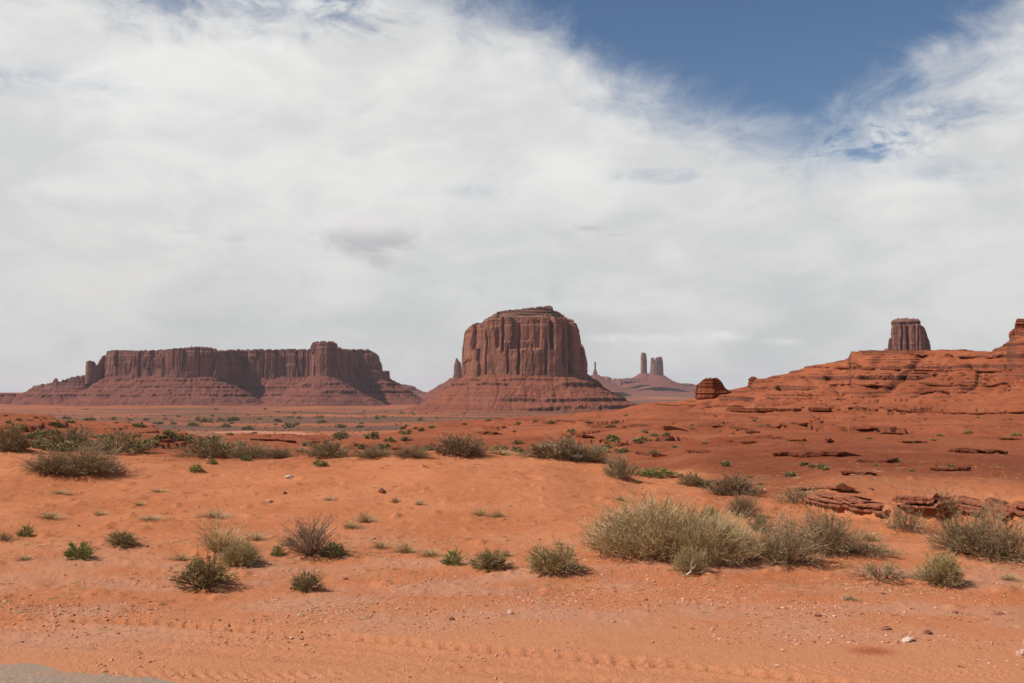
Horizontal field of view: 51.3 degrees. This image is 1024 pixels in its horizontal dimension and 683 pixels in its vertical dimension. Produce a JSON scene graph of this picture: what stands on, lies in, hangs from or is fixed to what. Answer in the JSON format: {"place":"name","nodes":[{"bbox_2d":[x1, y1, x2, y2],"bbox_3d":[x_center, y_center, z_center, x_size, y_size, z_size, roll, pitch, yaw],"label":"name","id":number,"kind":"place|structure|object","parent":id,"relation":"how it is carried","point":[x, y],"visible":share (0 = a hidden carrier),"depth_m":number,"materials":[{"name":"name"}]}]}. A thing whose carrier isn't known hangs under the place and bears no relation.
{"place":"outdoors","nodes":[
{"label":"outdoors","id":0,"kind":"place"},
{"bbox_2d":[0,663,196,682],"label":"road","id":1,"kind":"structure","parent":0,"point":[23,673],"depth_m":7.34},
{"bbox_2d":[0,392,694,436],"bbox_3d":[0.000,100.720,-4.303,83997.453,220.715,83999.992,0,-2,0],"label":"valley floor","id":2,"kind":"structure","parent":0,"point":[105,413],"depth_m":2371.86,"materials":[{"name":"soil"}]},
{"bbox_2d":[0,341,424,405],"bbox_3d":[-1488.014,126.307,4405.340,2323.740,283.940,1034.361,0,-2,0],"label":"mesa","id":3,"kind":"structure","parent":2,"relation":"on","point":[325,373],"depth_m":4145.42,"materials":[{"name":"stone"}]},
{"bbox_2d":[32,410,590,436],"bbox_3d":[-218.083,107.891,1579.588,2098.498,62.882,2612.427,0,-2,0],"label":"scrub","id":4,"kind":"object","parent":2,"relation":"on","point":[305,425],"visible":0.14,"depth_m":1956.43,"materials":[{"name":"green plant"}]},
{"bbox_2d":[393,380,425,395],"bbox_3d":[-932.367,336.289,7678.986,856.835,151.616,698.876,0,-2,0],"label":"mesa","id":5,"kind":"structure","parent":2,"relation":"on","point":[414,390],"depth_m":7623.76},
{"bbox_2d":[419,358,461,399],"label":"rock spire","id":6,"kind":"object","parent":2,"relation":"on","point":[457,375],"visible":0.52,"depth_m":5168.43,"materials":[{"name":"stone"}]},
{"bbox_2d":[404,306,637,412],"bbox_3d":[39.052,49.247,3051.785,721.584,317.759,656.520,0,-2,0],"label":"butte","id":7,"kind":"object","parent":2,"relation":"on","point":[530,359],"visible":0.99,"depth_m":2902.35,"materials":[{"name":"stone"}]},
{"bbox_2d":[470,418,684,430],"bbox_3d":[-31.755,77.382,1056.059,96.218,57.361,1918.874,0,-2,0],"label":"rock ledge","id":8,"kind":"object","parent":2,"relation":"on","point":[599,424],"visible":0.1,"depth_m":129.59,"materials":[{"name":"stone"}]},
{"bbox_2d":[590,362,625,390],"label":"rock spire","id":9,"kind":"object","parent":2,"relation":"on","point":[605,383],"visible":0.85,"depth_m":8893.31,"materials":[{"name":"stone"}]},
{"bbox_2d":[601,376,695,395],"bbox_3d":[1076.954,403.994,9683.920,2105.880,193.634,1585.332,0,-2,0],"label":"mesa","id":10,"kind":"structure","parent":2,"relation":"on","point":[658,391],"depth_m":9264.01,"materials":[{"name":"stone"}]},
{"bbox_2d":[621,352,652,387],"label":"rock tower","id":11,"kind":"structure","parent":10,"relation":"on","point":[643,374],"depth_m":9490.05,"materials":[{"name":"stone"}]},
{"bbox_2d":[630,357,690,390],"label":"rock tower","id":12,"kind":"structure","parent":10,"relation":"on","point":[657,377],"depth_m":9417.18,"materials":[{"name":"stone"}]},
{"bbox_2d":[884,318,930,351],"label":"butte","id":13,"kind":"object","parent":2,"relation":"on","point":[908,334],"visible":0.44,"depth_m":2380.34,"materials":[{"name":"stone"}]},
{"bbox_2d":[0,390,1023,682],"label":"ground","id":14,"kind":"structure","parent":0,"point":[618,652],"depth_m":11.84,"materials":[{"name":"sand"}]},
{"bbox_2d":[0,414,36,451],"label":"desert shrub","id":15,"kind":"object","parent":14,"relation":"on","point":[16,438],"visible":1,"depth_m":24.58,"materials":[{"name":"green plant"}]},
{"bbox_2d":[15,523,35,536],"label":"desert shrub","id":16,"kind":"object","parent":14,"relation":"on","point":[21,532],"visible":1,"depth_m":13.79,"materials":[{"name":"green plant"}]},
{"bbox_2d":[29,439,52,448],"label":"desert shrub","id":17,"kind":"object","parent":14,"relation":"on","point":[38,442],"visible":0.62,"depth_m":26.39,"materials":[{"name":"green plant"}]},
{"bbox_2d":[12,444,86,474],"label":"sagebrush","id":18,"kind":"object","parent":14,"relation":"on","point":[38,468],"visible":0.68,"depth_m":20.11,"materials":[{"name":"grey plant"}]},
{"bbox_2d":[32,507,68,518],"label":"dry grass tuft","id":19,"kind":"object","parent":14,"relation":"on","point":[47,515],"visible":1,"depth_m":15.36,"materials":[{"name":"plant"}]},
{"bbox_2d":[37,442,63,451],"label":"desert shrub","id":20,"kind":"object","parent":14,"relation":"on","point":[44,448],"visible":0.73,"depth_m":26.20,"materials":[{"name":"green plant"}]},
{"bbox_2d":[32,424,95,444],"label":"desert shrub","id":21,"kind":"object","parent":14,"relation":"on","point":[60,436],"visible":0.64,"depth_m":63.49,"materials":[{"name":"green plant"}]},
{"bbox_2d":[62,541,94,560],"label":"desert shrub","id":22,"kind":"object","parent":14,"relation":"on","point":[82,551],"visible":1,"depth_m":12.16,"materials":[{"name":"green plant"}]},
{"bbox_2d":[28,434,134,477],"bbox_3d":[-8.290,2.199,20.462,1.937,0.818,2.034,2,-3,-44],"label":"sagebrush","id":23,"kind":"object","parent":14,"relation":"on","point":[88,466],"visible":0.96,"depth_m":20.24,"materials":[{"name":"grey plant"}]},
{"bbox_2d":[79,427,159,453],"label":"desert shrub","id":24,"kind":"object","parent":14,"relation":"on","point":[130,445],"visible":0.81,"depth_m":26.31,"materials":[{"name":"green plant"}]},
{"bbox_2d":[100,528,143,548],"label":"desert shrub","id":25,"kind":"object","parent":14,"relation":"on","point":[124,538],"visible":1,"depth_m":12.94,"materials":[{"name":"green plant"}]},
{"bbox_2d":[133,515,164,521],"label":"dry grass tuft","id":26,"kind":"object","parent":14,"relation":"on","point":[149,518],"visible":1,"depth_m":15.23,"materials":[{"name":"plant"}]},
{"bbox_2d":[151,434,170,440],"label":"desert shrub","id":27,"kind":"object","parent":14,"relation":"on","point":[161,437],"visible":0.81,"depth_m":80.72,"materials":[{"name":"green plant"}]},
{"bbox_2d":[162,550,193,560],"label":"dry grass tuft","id":28,"kind":"object","parent":14,"relation":"on","point":[181,558],"visible":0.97,"depth_m":12.29,"materials":[{"name":"plant"}]},
{"bbox_2d":[172,434,195,441],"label":"desert shrub","id":29,"kind":"object","parent":14,"relation":"on","point":[187,438],"visible":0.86,"depth_m":89.98,"materials":[{"name":"green plant"}]},
{"bbox_2d":[165,546,240,591],"bbox_3d":[-3.104,2.279,10.694,0.760,0.464,0.734,1,-3,-18],"label":"desert shrub","id":30,"kind":"object","parent":14,"relation":"on","point":[201,577],"visible":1,"depth_m":10.61,"materials":[{"name":"green plant"}]},
{"bbox_2d":[168,432,244,458],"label":"desert shrub","id":31,"kind":"object","parent":14,"relation":"on","point":[201,450],"visible":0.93,"depth_m":25.78,"materials":[{"name":"green plant"}]},
{"bbox_2d":[196,506,234,517],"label":"dry grass tuft","id":32,"kind":"object","parent":14,"relation":"on","point":[211,514],"visible":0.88,"depth_m":15.67,"materials":[{"name":"plant"}]},
{"bbox_2d":[191,500,253,551],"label":"dry grass tuft","id":33,"kind":"object","parent":14,"relation":"on","point":[215,544],"visible":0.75,"depth_m":12.70,"materials":[{"name":"plant"}]},
{"bbox_2d":[210,533,265,567],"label":"desert shrub","id":34,"kind":"object","parent":14,"relation":"on","point":[240,555],"visible":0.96,"depth_m":11.88,"materials":[{"name":"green plant"}]},
{"bbox_2d":[221,437,276,458],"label":"sagebrush","id":35,"kind":"object","parent":14,"relation":"on","point":[254,451],"visible":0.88,"depth_m":25.57,"materials":[{"name":"grey plant"}]},
{"bbox_2d":[241,531,273,539],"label":"dry grass tuft","id":36,"kind":"object","parent":14,"relation":"on","point":[257,537],"visible":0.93,"depth_m":13.71,"materials":[{"name":"plant"}]},
{"bbox_2d":[250,438,295,441],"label":"rock ledge","id":37,"kind":"object","parent":14,"relation":"on","point":[275,439],"visible":0.94,"depth_m":95.45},
{"bbox_2d":[269,543,286,556],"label":"desert shrub","id":38,"kind":"object","parent":14,"relation":"on","point":[278,550],"visible":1,"depth_m":12.56,"materials":[{"name":"green plant"}]},
{"bbox_2d":[259,443,298,457],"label":"sagebrush","id":39,"kind":"object","parent":14,"relation":"on","point":[278,453],"visible":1,"depth_m":25.43,"materials":[{"name":"grey plant"}]},
{"bbox_2d":[288,567,325,592],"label":"desert shrub","id":40,"kind":"object","parent":14,"relation":"on","point":[308,583],"visible":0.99,"depth_m":10.53,"materials":[{"name":"green plant"}]},
{"bbox_2d":[277,506,345,560],"bbox_3d":[-2.391,2.273,12.603,0.796,0.662,0.889,2,-3,-32],"label":"desert shrub","id":41,"kind":"object","parent":14,"relation":"on","point":[312,548],"visible":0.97,"depth_m":12.57,"materials":[{"name":"brown plant"}]},
{"bbox_2d":[299,437,355,457],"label":"desert shrub","id":42,"kind":"object","parent":14,"relation":"on","point":[318,449],"visible":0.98,"depth_m":23.70,"materials":[{"name":"green plant"}]},
{"bbox_2d":[317,539,348,556],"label":"desert shrub","id":43,"kind":"object","parent":14,"relation":"on","point":[337,549],"visible":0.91,"depth_m":12.54,"materials":[{"name":"green plant"}]},
{"bbox_2d":[339,519,363,528],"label":"dry grass tuft","id":44,"kind":"object","parent":14,"relation":"on","point":[354,526],"visible":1,"depth_m":14.75,"materials":[{"name":"plant"}]},
{"bbox_2d":[351,506,380,522],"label":"dry grass tuft","id":45,"kind":"object","parent":14,"relation":"on","point":[365,518],"visible":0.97,"depth_m":15.38,"materials":[{"name":"plant"}]},
{"bbox_2d":[363,431,379,438],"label":"desert shrub","id":46,"kind":"object","parent":14,"relation":"on","point":[373,435],"visible":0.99,"depth_m":103.36,"materials":[{"name":"green plant"}]},
{"bbox_2d":[350,442,395,458],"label":"sagebrush","id":47,"kind":"object","parent":14,"relation":"on","point":[367,452],"visible":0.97,"depth_m":22.88,"materials":[{"name":"grey plant"}]},
{"bbox_2d":[370,540,392,548],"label":"dry grass tuft","id":48,"kind":"object","parent":14,"relation":"on","point":[377,546],"visible":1,"depth_m":13.27,"materials":[{"name":"plant"}]},
{"bbox_2d":[389,541,420,553],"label":"dry grass tuft","id":49,"kind":"object","parent":14,"relation":"on","point":[404,548],"visible":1,"depth_m":12.99,"materials":[{"name":"plant"}]},
{"bbox_2d":[384,443,433,457],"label":"sagebrush","id":50,"kind":"object","parent":14,"relation":"on","point":[414,452],"visible":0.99,"depth_m":22.79,"materials":[{"name":"grey plant"}]},
{"bbox_2d":[415,545,447,557],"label":"dry grass tuft","id":51,"kind":"object","parent":14,"relation":"on","point":[426,553],"visible":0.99,"depth_m":12.72,"materials":[{"name":"plant"}]},
{"bbox_2d":[438,545,465,565],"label":"desert shrub","id":52,"kind":"object","parent":14,"relation":"on","point":[450,560],"visible":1,"depth_m":12.02,"materials":[{"name":"green plant"}]},
{"bbox_2d":[428,430,490,456],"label":"desert shrub","id":53,"kind":"object","parent":14,"relation":"on","point":[457,445],"visible":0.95,"depth_m":23.61,"materials":[{"name":"green plant"}]},
{"bbox_2d":[465,542,517,571],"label":"desert shrub","id":54,"kind":"object","parent":14,"relation":"on","point":[491,561],"visible":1,"depth_m":11.65,"materials":[{"name":"green plant"}]},
{"bbox_2d":[485,447,520,454],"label":"dry grass tuft","id":55,"kind":"object","parent":14,"relation":"on","point":[502,452],"visible":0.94,"depth_m":24.42,"materials":[{"name":"plant"}]},
{"bbox_2d":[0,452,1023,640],"bbox_3d":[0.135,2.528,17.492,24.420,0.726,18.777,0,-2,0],"label":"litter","id":56,"kind":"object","parent":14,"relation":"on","point":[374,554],"visible":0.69,"depth_m":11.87,"materials":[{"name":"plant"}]},
{"bbox_2d":[521,534,587,578],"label":"desert shrub","id":57,"kind":"object","parent":14,"relation":"on","point":[553,563],"visible":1,"depth_m":11.24,"materials":[{"name":"green plant"}]},
{"bbox_2d":[86,363,1023,462],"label":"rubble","id":58,"kind":"object","parent":14,"relation":"on","point":[683,415],"visible":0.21,"depth_m":114.39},
{"bbox_2d":[515,431,595,459],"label":"desert shrub","id":59,"kind":"object","parent":14,"relation":"on","point":[557,450],"visible":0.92,"depth_m":23.87,"materials":[{"name":"green plant"}]},
{"bbox_2d":[566,440,623,462],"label":"sagebrush","id":60,"kind":"object","parent":14,"relation":"on","point":[594,456],"visible":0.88,"depth_m":23.96,"materials":[{"name":"grey plant"}]},
{"bbox_2d":[599,438,630,445],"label":"rock ledge","id":61,"kind":"object","parent":14,"relation":"on","point":[613,443],"visible":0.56,"depth_m":82.44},
{"bbox_2d":[599,451,643,478],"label":"desert shrub","id":62,"kind":"object","parent":14,"relation":"on","point":[620,468],"visible":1,"depth_m":21.53,"materials":[{"name":"green plant"}]},
{"bbox_2d":[569,487,738,560],"bbox_3d":[1.674,2.149,12.518,2.079,0.874,2.260,1,-3,-22],"label":"straw bush","id":63,"kind":"object","parent":14,"relation":"on","point":[640,532],"visible":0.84,"depth_m":12.26,"materials":[{"name":"grey plant"}]},
{"bbox_2d":[635,465,680,476],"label":"desert shrub","id":64,"kind":"object","parent":14,"relation":"on","point":[659,473],"visible":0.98,"depth_m":23.29,"materials":[{"name":"green plant"}]},
{"bbox_2d":[663,539,711,573],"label":"desert shrub","id":65,"kind":"object","parent":14,"relation":"on","point":[682,561],"visible":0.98,"depth_m":11.26,"materials":[{"name":"green plant"}]},
{"bbox_2d":[675,470,706,486],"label":"desert shrub","id":66,"kind":"object","parent":14,"relation":"on","point":[693,482],"visible":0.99,"depth_m":21.75,"materials":[{"name":"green plant"}]},
{"bbox_2d":[696,504,722,520],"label":"desert shrub","id":67,"kind":"object","parent":14,"relation":"on","point":[711,511],"visible":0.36,"depth_m":15.36,"materials":[{"name":"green plant"}]},
{"bbox_2d":[656,504,775,566],"bbox_3d":[2.310,2.182,12.074,1.545,0.698,1.421,2,-3,-32],"label":"straw bush","id":68,"kind":"object","parent":14,"relation":"on","point":[730,540],"visible":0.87,"depth_m":11.84,"materials":[{"name":"grey plant"}]},
{"bbox_2d":[703,551,738,567],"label":"dry grass tuft","id":69,"kind":"object","parent":14,"relation":"on","point":[721,563],"visible":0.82,"depth_m":11.68,"materials":[{"name":"plant"}]},
{"bbox_2d":[698,424,760,433],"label":"rock ledge","id":70,"kind":"object","parent":14,"relation":"on","point":[746,430],"visible":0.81,"depth_m":97.24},
{"bbox_2d":[698,470,769,495],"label":"desert shrub","id":71,"kind":"object","parent":14,"relation":"on","point":[737,484],"visible":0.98,"depth_m":19.71,"materials":[{"name":"green plant"}]},
{"bbox_2d":[721,485,763,516],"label":"sagebrush","id":72,"kind":"object","parent":14,"relation":"on","point":[744,506],"visible":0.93,"depth_m":16.20,"materials":[{"name":"grey plant"}]},
{"bbox_2d":[746,511,772,532],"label":"desert shrub","id":73,"kind":"object","parent":14,"relation":"on","point":[758,521],"visible":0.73,"depth_m":14.81,"materials":[{"name":"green plant"}]},
{"bbox_2d":[726,406,831,411],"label":"rock ledge","id":74,"kind":"object","parent":14,"relation":"on","point":[812,408],"visible":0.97,"depth_m":165.34,"materials":[{"name":"stone"}]},
{"bbox_2d":[763,422,809,427],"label":"rock ledge","id":75,"kind":"object","parent":14,"relation":"on","point":[784,424],"visible":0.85,"depth_m":97.91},
{"bbox_2d":[744,501,835,570],"bbox_3d":[3.054,2.141,11.738,0.981,0.758,1.030,-1,-3,14],"label":"sagebrush","id":76,"kind":"object","parent":14,"relation":"on","point":[784,549],"visible":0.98,"depth_m":11.72,"materials":[{"name":"grey plant"}]},
{"bbox_2d":[753,435,833,441],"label":"rock ledge","id":77,"kind":"object","parent":14,"relation":"on","point":[790,439],"visible":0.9,"depth_m":52.90,"materials":[{"name":"stone"}]},
{"bbox_2d":[768,482,827,503],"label":"desert shrub","id":78,"kind":"object","parent":14,"relation":"on","point":[800,494],"visible":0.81,"depth_m":18.23,"materials":[{"name":"grey plant"}]},
{"bbox_2d":[772,451,860,457],"bbox_3d":[9.070,3.388,31.977,1.356,0.508,6.020,0,-2,0],"label":"rock ledge","id":79,"kind":"object","parent":14,"relation":"on","point":[822,453],"visible":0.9,"depth_m":30.17,"materials":[{"name":"stone"}]},
{"bbox_2d":[787,485,855,489],"bbox_3d":[5.557,2.651,19.384,0.568,0.341,2.919,0,-2,0],"label":"rock ledge","id":80,"kind":"object","parent":14,"relation":"on","point":[843,487],"visible":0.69,"depth_m":18.44,"materials":[{"name":"stone"}]},
{"bbox_2d":[776,484,874,560],"bbox_3d":[3.757,2.129,12.546,1.235,0.883,1.038,2,-3,-41],"label":"sagebrush","id":81,"kind":"object","parent":14,"relation":"on","point":[837,536],"visible":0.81,"depth_m":12.43,"materials":[{"name":"grey plant"}]},
{"bbox_2d":[803,492,890,514],"bbox_3d":[5.434,2.553,17.051,0.715,0.253,2.053,1,-3,-22],"label":"rock ledge","id":82,"kind":"object","parent":14,"relation":"on","point":[843,501],"visible":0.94,"depth_m":16.77,"materials":[{"name":"stone"}]},
{"bbox_2d":[841,471,875,474],"bbox_3d":[6.708,2.545,20.603,0.429,0.095,0.746,2,-3,-42],"label":"rock ledge","id":83,"kind":"object","parent":14,"relation":"on","point":[856,473],"visible":0.98,"depth_m":20.52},
{"bbox_2d":[859,529,886,541],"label":"dry grass tuft","id":84,"kind":"object","parent":14,"relation":"on","point":[876,538],"visible":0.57,"depth_m":14.05,"materials":[{"name":"plant"}]},
{"bbox_2d":[846,537,901,557],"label":"desert shrub","id":85,"kind":"object","parent":14,"relation":"on","point":[873,547],"visible":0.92,"depth_m":12.35,"materials":[{"name":"grey plant"}]},
{"bbox_2d":[856,457,897,462],"bbox_3d":[8.849,2.908,25.923,0.636,0.352,3.534,-1,-2,12],"label":"rock ledge","id":86,"kind":"object","parent":14,"relation":"on","point":[887,460],"visible":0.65,"depth_m":24.45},
{"bbox_2d":[839,559,916,582],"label":"desert shrub","id":87,"kind":"object","parent":14,"relation":"on","point":[888,571],"visible":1,"depth_m":10.91,"materials":[{"name":"grey plant"}]},
{"bbox_2d":[872,500,933,532],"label":"desert shrub","id":88,"kind":"object","parent":14,"relation":"on","point":[902,518],"visible":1,"depth_m":14.96,"materials":[{"name":"grey plant"}]},
{"bbox_2d":[892,493,951,508],"bbox_3d":[6.172,2.395,16.113,0.859,0.241,0.631,-1,-2,12],"label":"rock ledge","id":89,"kind":"object","parent":14,"relation":"on","point":[929,499],"visible":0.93,"depth_m":15.92,"materials":[{"name":"stone"}]},
{"bbox_2d":[848,407,1023,414],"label":"rock ledge","id":90,"kind":"object","parent":14,"relation":"on","point":[977,413],"visible":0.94,"depth_m":154.11,"materials":[{"name":"stone"}]},
{"bbox_2d":[907,544,968,589],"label":"desert shrub","id":91,"kind":"object","parent":14,"relation":"on","point":[942,576],"visible":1,"depth_m":10.66,"materials":[{"name":"green plant"}]},
{"bbox_2d":[922,488,967,511],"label":"desert shrub","id":92,"kind":"object","parent":14,"relation":"on","point":[953,499],"visible":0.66,"depth_m":15.80,"materials":[{"name":"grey plant"}]},
{"bbox_2d":[930,466,970,470],"bbox_3d":[9.173,2.674,22.373,0.863,0.105,0.543,0,-2,0],"label":"rock ledge","id":93,"kind":"object","parent":14,"relation":"on","point":[952,469],"visible":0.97,"depth_m":22.25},
{"bbox_2d":[912,494,1003,555],"bbox_3d":[5.324,2.167,12.677,1.144,0.779,0.962,-2,-3,39],"label":"sagebrush","id":94,"kind":"object","parent":14,"relation":"on","point":[951,531],"visible":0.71,"depth_m":12.55,"materials":[{"name":"grey plant"}]},
{"bbox_2d":[947,448,1007,453],"bbox_3d":[14.696,3.534,34.274,1.582,0.265,2.192,1,-3,-23],"label":"rock ledge","id":95,"kind":"object","parent":14,"relation":"on","point":[968,450],"visible":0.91,"depth_m":33.68,"materials":[{"name":"stone"}]},
{"bbox_2d":[944,493,1023,565],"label":"sagebrush","id":96,"kind":"object","parent":14,"relation":"on","point":[1000,551],"visible":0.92,"depth_m":12.26,"materials":[{"name":"grey plant"}]},
{"bbox_2d":[949,495,1023,518],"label":"rock ledge","id":97,"kind":"object","parent":14,"relation":"on","point":[1015,507],"visible":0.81,"depth_m":15.32,"materials":[{"name":"stone"}]},
{"bbox_2d":[995,571,1021,581],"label":"dry grass tuft","id":98,"kind":"object","parent":14,"relation":"on","point":[1011,577],"visible":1,"depth_m":11.09,"materials":[{"name":"plant"}]},
{"bbox_2d":[0,0,1023,391],"label":"sky","id":99,"kind":"structure","parent":0,"point":[733,192],"materials":[{"name":"white"}]},
{"bbox_2d":[656,331,1023,407],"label":"hill","id":100,"kind":"structure","parent":0,"point":[818,381],"depth_m":213.14,"materials":[{"name":"stone"}]},
{"bbox_2d":[656,403,742,407],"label":"rock ledge","id":101,"kind":"object","parent":100,"relation":"on","point":[706,405],"visible":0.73,"depth_m":201.63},
{"bbox_2d":[695,377,731,399],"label":"rock outcrop","id":102,"kind":"object","parent":100,"relation":"on","point":[710,388],"visible":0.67,"depth_m":238.47,"materials":[{"name":"stone"}]},
{"bbox_2d":[829,383,892,387],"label":"rock ledge","id":103,"kind":"object","parent":100,"relation":"on","point":[870,385],"visible":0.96,"depth_m":197.44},
{"bbox_2d":[813,363,1011,372],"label":"rock ledge","id":104,"kind":"object","parent":100,"relation":"on","point":[863,368],"visible":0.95,"depth_m":212.06,"materials":[{"name":"stone"}]},
{"bbox_2d":[897,352,999,357],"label":"rock ledge","id":105,"kind":"object","parent":100,"relation":"on","point":[946,354],"visible":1,"depth_m":222.37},
{"bbox_2d":[918,382,1004,386],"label":"rock ledge","id":106,"kind":"object","parent":100,"relation":"on","point":[964,385],"visible":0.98,"depth_m":191.78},
{"bbox_2d":[1009,318,1023,337],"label":"rock outcrop","id":107,"kind":"object","parent":100,"relation":"on","point":[1019,325],"visible":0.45,"depth_m":244.89,"materials":[{"name":"stone"}]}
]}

